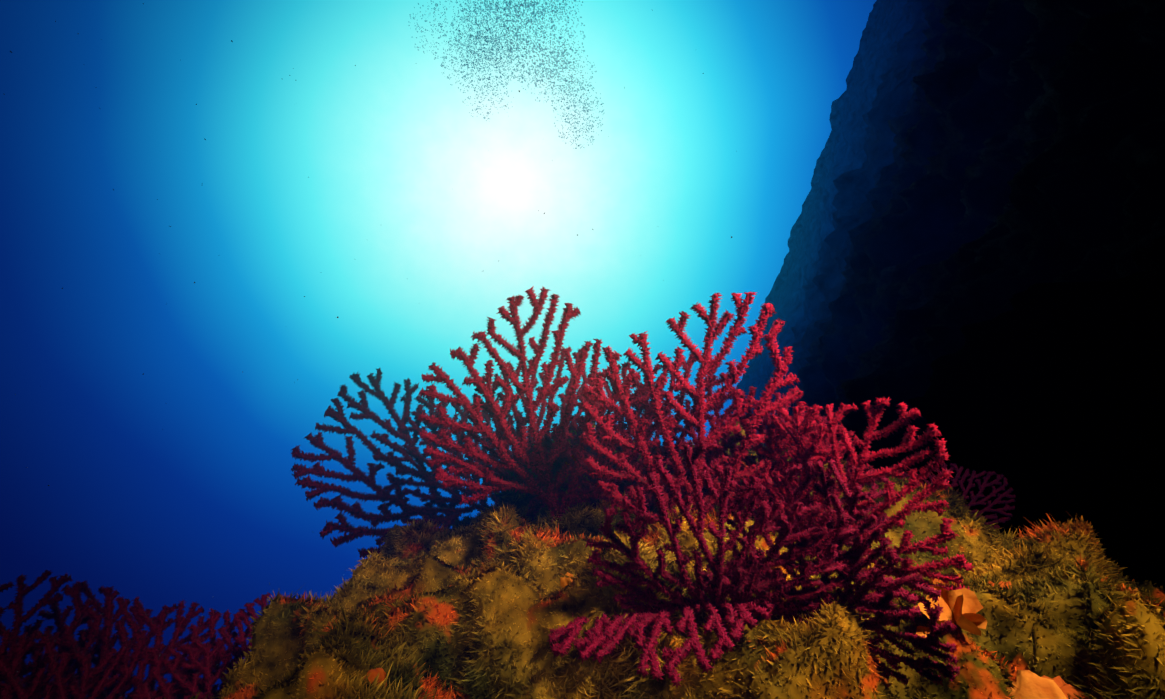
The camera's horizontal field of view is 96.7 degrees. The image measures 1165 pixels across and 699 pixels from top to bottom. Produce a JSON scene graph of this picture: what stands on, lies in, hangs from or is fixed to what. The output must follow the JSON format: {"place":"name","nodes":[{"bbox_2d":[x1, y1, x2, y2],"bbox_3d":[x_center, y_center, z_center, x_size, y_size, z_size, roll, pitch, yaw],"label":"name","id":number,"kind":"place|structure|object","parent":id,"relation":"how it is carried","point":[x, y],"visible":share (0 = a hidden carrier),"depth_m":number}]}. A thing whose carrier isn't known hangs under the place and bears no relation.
{"place":"outdoors","nodes":[
{"label":"outdoors","id":0,"kind":"place"},
{"bbox_2d":[0,569,135,698],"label":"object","id":1,"kind":"object","parent":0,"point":[74,593],"visible":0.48,"depth_m":0.64},
{"bbox_2d":[4,3,731,671],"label":"marine snow","id":2,"kind":"structure","parent":0,"point":[338,317],"depth_m":1.10},
{"bbox_2d":[408,0,602,148],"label":"school","id":3,"kind":"object","parent":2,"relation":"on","point":[507,40],"visible":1,"depth_m":2.60},
{"bbox_2d":[0,0,876,696],"label":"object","id":4,"kind":"structure","parent":0,"point":[373,175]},
{"bbox_2d":[223,421,1164,698],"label":"algae rock","id":5,"kind":"object","parent":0,"point":[561,615],"visible":0.33,"depth_m":0.42},
{"bbox_2d":[0,638,109,698],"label":"coral","id":6,"kind":"object","parent":5,"relation":"on","point":[37,664],"visible":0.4,"depth_m":0.53},
{"bbox_2d":[0,630,220,698],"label":"coral","id":7,"kind":"object","parent":5,"relation":"on","point":[54,666],"visible":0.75,"depth_m":0.52},
{"bbox_2d":[0,581,231,698],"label":"coral","id":8,"kind":"object","parent":5,"relation":"on","point":[59,620],"visible":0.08,"depth_m":0.73},
{"bbox_2d":[13,596,252,698],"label":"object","id":9,"kind":"object","parent":5,"relation":"on","point":[138,634],"visible":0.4,"depth_m":0.64},
{"bbox_2d":[129,637,239,698],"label":"coral","id":10,"kind":"object","parent":5,"relation":"on","point":[205,667],"visible":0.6,"depth_m":0.56},
{"bbox_2d":[165,592,286,698],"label":"coral","id":11,"kind":"object","parent":5,"relation":"on","point":[241,639],"visible":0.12,"depth_m":0.63},
{"bbox_2d":[290,368,514,557],"bbox_3d":[-0.311,0.212,0.976,0.423,0.375,0.073,19,-39,-25],"label":"gorgonian","id":12,"kind":"object","parent":5,"relation":"on","point":[355,510],"visible":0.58,"depth_m":0.92},
{"bbox_2d":[461,347,614,520],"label":"gorgonian","id":13,"kind":"object","parent":5,"relation":"attached to","point":[535,505],"visible":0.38,"depth_m":0.71},
{"bbox_2d":[513,390,682,514],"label":"gorgonian","id":14,"kind":"object","parent":5,"relation":"on","point":[556,464],"visible":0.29,"depth_m":0.64},
{"bbox_2d":[542,353,736,511],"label":"gorgonian","id":15,"kind":"object","parent":5,"relation":"on","point":[687,366],"visible":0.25,"depth_m":0.59},
{"bbox_2d":[161,422,1164,698],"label":"algae strands","id":16,"kind":"object","parent":5,"relation":"on","point":[1105,574],"visible":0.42,"depth_m":0.44},
{"bbox_2d":[363,668,386,687],"bbox_3d":[-0.150,0.239,0.373,0.018,0.017,0.010,14,-37,-19],"label":"sponge","id":17,"kind":"object","parent":16,"relation":"on","point":[375,672],"visible":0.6,"depth_m":0.37},
{"bbox_2d":[381,397,537,527],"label":"gorgonian","id":18,"kind":"object","parent":16,"relation":"on","point":[456,513],"visible":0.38,"depth_m":0.93},
{"bbox_2d":[417,286,672,522],"bbox_3d":[-0.044,0.073,0.596,0.288,0.219,0.200,1,-35,-1],"label":"gorgonian","id":19,"kind":"object","parent":16,"relation":"on","point":[549,496],"visible":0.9,"depth_m":0.59},
{"bbox_2d":[560,572,574,588],"bbox_3d":[-0.014,0.212,0.472,0.014,0.017,0.009,1,-35,-1],"label":"sponge","id":20,"kind":"object","parent":16,"relation":"on","point":[564,581],"visible":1,"depth_m":0.47},
{"bbox_2d":[585,439,921,630],"bbox_3d":[0.123,0.150,0.393,0.240,0.114,0.143,1,-35,-1],"label":"gorgonian","id":21,"kind":"object","parent":16,"relation":"on","point":[679,601],"visible":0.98,"depth_m":0.38},
{"bbox_2d":[547,558,784,687],"bbox_3d":[0.067,0.210,0.429,0.191,0.122,0.138,1,-35,-1],"label":"coral","id":22,"kind":"object","parent":5,"relation":"on","point":[598,635],"visible":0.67,"depth_m":0.39},
{"bbox_2d":[578,291,846,530],"bbox_3d":[0.118,0.081,0.514,0.218,0.192,0.205,-24,-42,30],"label":"gorgonian","id":23,"kind":"object","parent":5,"relation":"on","point":[699,421],"visible":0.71,"depth_m":0.50},
{"bbox_2d":[663,372,874,548],"bbox_3d":[0.186,0.116,0.542,0.111,0.180,0.190,30,-45,-35],"label":"gorgonian","id":24,"kind":"object","parent":5,"relation":"attached to","point":[693,434],"visible":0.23,"depth_m":0.55},
{"bbox_2d":[701,388,900,555],"bbox_3d":[0.213,0.135,0.530,0.192,0.165,0.099,1,-35,-1],"label":"gorgonian","id":25,"kind":"object","parent":5,"relation":"on","point":[872,494],"visible":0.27,"depth_m":0.53},
{"bbox_2d":[725,459,959,686],"bbox_3d":[0.179,0.168,0.389,0.083,0.144,0.148,29,-44,-35],"label":"gorgonian","id":26,"kind":"object","parent":5,"relation":"on","point":[873,583],"visible":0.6,"depth_m":0.37},
{"bbox_2d":[743,397,974,602],"bbox_3d":[0.230,0.133,0.457,0.091,0.168,0.191,29,-44,-35],"label":"gorgonian","id":27,"kind":"object","parent":5,"relation":"attached to","point":[905,569],"visible":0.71,"depth_m":0.43},
{"bbox_2d":[929,573,963,585],"bbox_3d":[0.315,0.217,0.437,0.055,0.052,0.016,-21,-40,27],"label":"sponge cluster","id":28,"kind":"object","parent":5,"relation":"on","point":[935,580],"visible":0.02,"depth_m":0.45},
{"bbox_2d":[914,586,986,637],"bbox_3d":[0.277,0.199,0.393,0.047,0.036,0.051,1,-35,-1],"label":"bryozoan","id":29,"kind":"object","parent":5,"relation":"on","point":[962,607],"visible":0.73,"depth_m":0.39},
{"bbox_2d":[899,463,1015,528],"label":"gorgonian","id":30,"kind":"object","parent":5,"relation":"on","point":[1007,494],"visible":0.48,"depth_m":0.86},
{"bbox_2d":[988,581,1011,589],"bbox_3d":[0.374,0.225,0.468,0.032,0.028,0.009,-21,-40,28],"label":"sponge cluster","id":31,"kind":"object","parent":5,"relation":"on","point":[1002,585],"visible":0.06,"depth_m":0.47},
{"bbox_2d":[1006,670,1066,698],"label":"bryozoan","id":32,"kind":"object","parent":5,"relation":"on","point":[1028,684],"visible":0.79,"depth_m":0.35},
{"bbox_2d":[1042,675,1067,686],"bbox_3d":[0.329,0.243,0.357,0.032,0.031,0.008,-21,-40,28],"label":"sponge cluster","id":33,"kind":"object","parent":5,"relation":"on","point":[1059,681],"visible":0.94,"depth_m":0.36},
{"bbox_2d":[1059,684,1089,698],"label":"sponge cluster","id":34,"kind":"object","parent":5,"relation":"on","point":[1069,689],"visible":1,"depth_m":0.35},
{"bbox_2d":[731,0,1164,592],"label":"rock wall","id":35,"kind":"structure","parent":0,"point":[973,268],"depth_m":4.93}
]}

